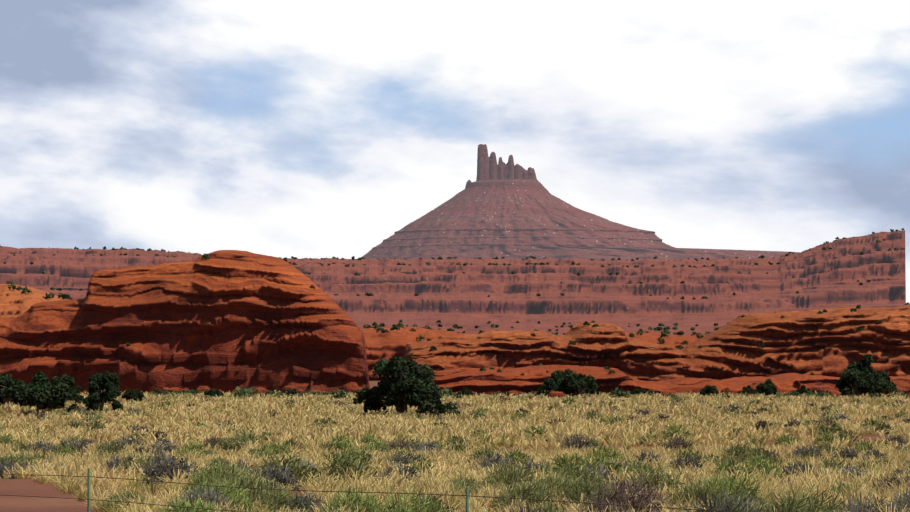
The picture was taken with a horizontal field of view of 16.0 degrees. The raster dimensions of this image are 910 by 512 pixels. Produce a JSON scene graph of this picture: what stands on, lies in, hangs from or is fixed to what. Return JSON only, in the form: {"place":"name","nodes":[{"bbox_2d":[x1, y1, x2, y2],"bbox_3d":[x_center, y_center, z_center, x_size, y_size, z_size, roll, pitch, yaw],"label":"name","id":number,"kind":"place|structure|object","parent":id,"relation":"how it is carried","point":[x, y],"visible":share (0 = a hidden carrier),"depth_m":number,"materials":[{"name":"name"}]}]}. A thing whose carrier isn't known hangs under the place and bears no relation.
{"place":"outdoors","nodes":[
{"label":"outdoors","id":0,"kind":"place"},
{"bbox_2d":[0,474,753,511],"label":"fence wires","id":1,"kind":"object","parent":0,"point":[333,491],"visible":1,"depth_m":40.57,"materials":[{"name":"grey metal"}]},
{"bbox_2d":[0,381,909,511],"bbox_3d":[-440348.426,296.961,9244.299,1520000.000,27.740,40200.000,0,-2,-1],"label":"ground","id":2,"kind":"structure","parent":0,"point":[21,489],"depth_m":69.60,"materials":[{"name":"soil"}]},
{"bbox_2d":[0,284,67,317],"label":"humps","id":3,"kind":"object","parent":2,"relation":"on","point":[14,303],"visible":0.15,"depth_m":922.98,"materials":[{"name":"orange stone"}]},
{"bbox_2d":[0,250,369,393],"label":"dome","id":4,"kind":"structure","parent":2,"relation":"on","point":[225,321],"depth_m":399.54,"materials":[{"name":"stone"}]},
{"bbox_2d":[159,494,225,511],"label":"fence shrubs","id":5,"kind":"object","parent":2,"relation":"on","point":[195,505],"visible":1,"depth_m":44.16,"materials":[{"name":"green plant"}]},
{"bbox_2d":[87,468,468,511],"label":"fence posts","id":6,"kind":"object","parent":2,"relation":"on","point":[88,496],"visible":1,"depth_m":44.21,"materials":[{"name":"brown wood"}]},
{"bbox_2d":[0,230,905,335],"bbox_3d":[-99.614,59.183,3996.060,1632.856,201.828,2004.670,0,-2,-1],"label":"mesa","id":7,"kind":"structure","parent":2,"relation":"on","point":[816,277],"depth_m":3703.81,"materials":[{"name":"stone"}]},
{"bbox_2d":[362,179,799,260],"bbox_3d":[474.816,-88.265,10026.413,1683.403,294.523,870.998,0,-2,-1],"label":"butte","id":8,"kind":"object","parent":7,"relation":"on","point":[506,218],"visible":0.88,"depth_m":9782.64,"materials":[{"name":"stone"}]},
{"bbox_2d":[465,144,536,188],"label":"rock spires","id":9,"kind":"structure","parent":8,"relation":"on","point":[488,167],"depth_m":10019.20,"materials":[{"name":"stone"}]},
{"bbox_2d":[0,440,909,491],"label":"grass band","id":10,"kind":"object","parent":2,"relation":"on","point":[451,464],"depth_m":114.32,"materials":[{"name":"beige plant"}]},
{"bbox_2d":[0,407,909,452],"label":"grass band","id":11,"kind":"object","parent":2,"relation":"on","point":[180,427],"depth_m":187.83,"materials":[{"name":"beige plant"}]},
{"bbox_2d":[0,431,909,491],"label":"shrubs","id":12,"kind":"object","parent":2,"relation":"on","point":[285,474],"visible":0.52,"depth_m":115.83,"materials":[{"name":"green plant"}]},
{"bbox_2d":[0,390,909,415],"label":"grass band","id":13,"kind":"object","parent":2,"relation":"on","point":[691,402],"depth_m":302.06,"materials":[{"name":"beige plant"}]},
{"bbox_2d":[0,391,909,445],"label":"shrubs","id":14,"kind":"object","parent":2,"relation":"on","point":[822,427],"visible":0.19,"depth_m":220.27,"materials":[{"name":"green plant"}]},
{"bbox_2d":[0,228,909,399],"bbox_3d":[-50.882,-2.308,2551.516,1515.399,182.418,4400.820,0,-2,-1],"label":"shrubs","id":15,"kind":"object","parent":2,"relation":"on","point":[448,392],"visible":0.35,"depth_m":784.90,"materials":[{"name":"green plant"}]},
{"bbox_2d":[79,382,843,398],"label":"bushes","id":16,"kind":"object","parent":2,"relation":"on","point":[351,387],"visible":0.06,"depth_m":385.40,"materials":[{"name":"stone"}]},
{"bbox_2d":[40,467,909,511],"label":"grass band","id":17,"kind":"object","parent":2,"relation":"on","point":[314,487],"depth_m":65.20,"materials":[{"name":"beige plant"}]},
{"bbox_2d":[96,457,909,511],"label":"shrubs","id":18,"kind":"object","parent":2,"relation":"on","point":[232,477],"visible":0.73,"depth_m":57.12,"materials":[{"name":"green plant"}]},
{"bbox_2d":[361,327,706,380],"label":"ledges","id":19,"kind":"object","parent":2,"relation":"on","point":[387,345],"visible":0.12,"depth_m":775.61,"materials":[{"name":"stone"}]},
{"bbox_2d":[401,305,909,380],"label":"slickrock","id":20,"kind":"structure","parent":2,"relation":"on","point":[832,342],"depth_m":442.97,"materials":[{"name":"orange stone"}]},
{"bbox_2d":[431,365,909,397],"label":"slickrock","id":21,"kind":"structure","parent":2,"relation":"on","point":[488,381],"depth_m":397.32,"materials":[{"name":"stone"}]},
{"bbox_2d":[0,0,909,303],"label":"sky","id":22,"kind":"structure","parent":0,"point":[319,129],"materials":[{"name":"white"}]}
]}

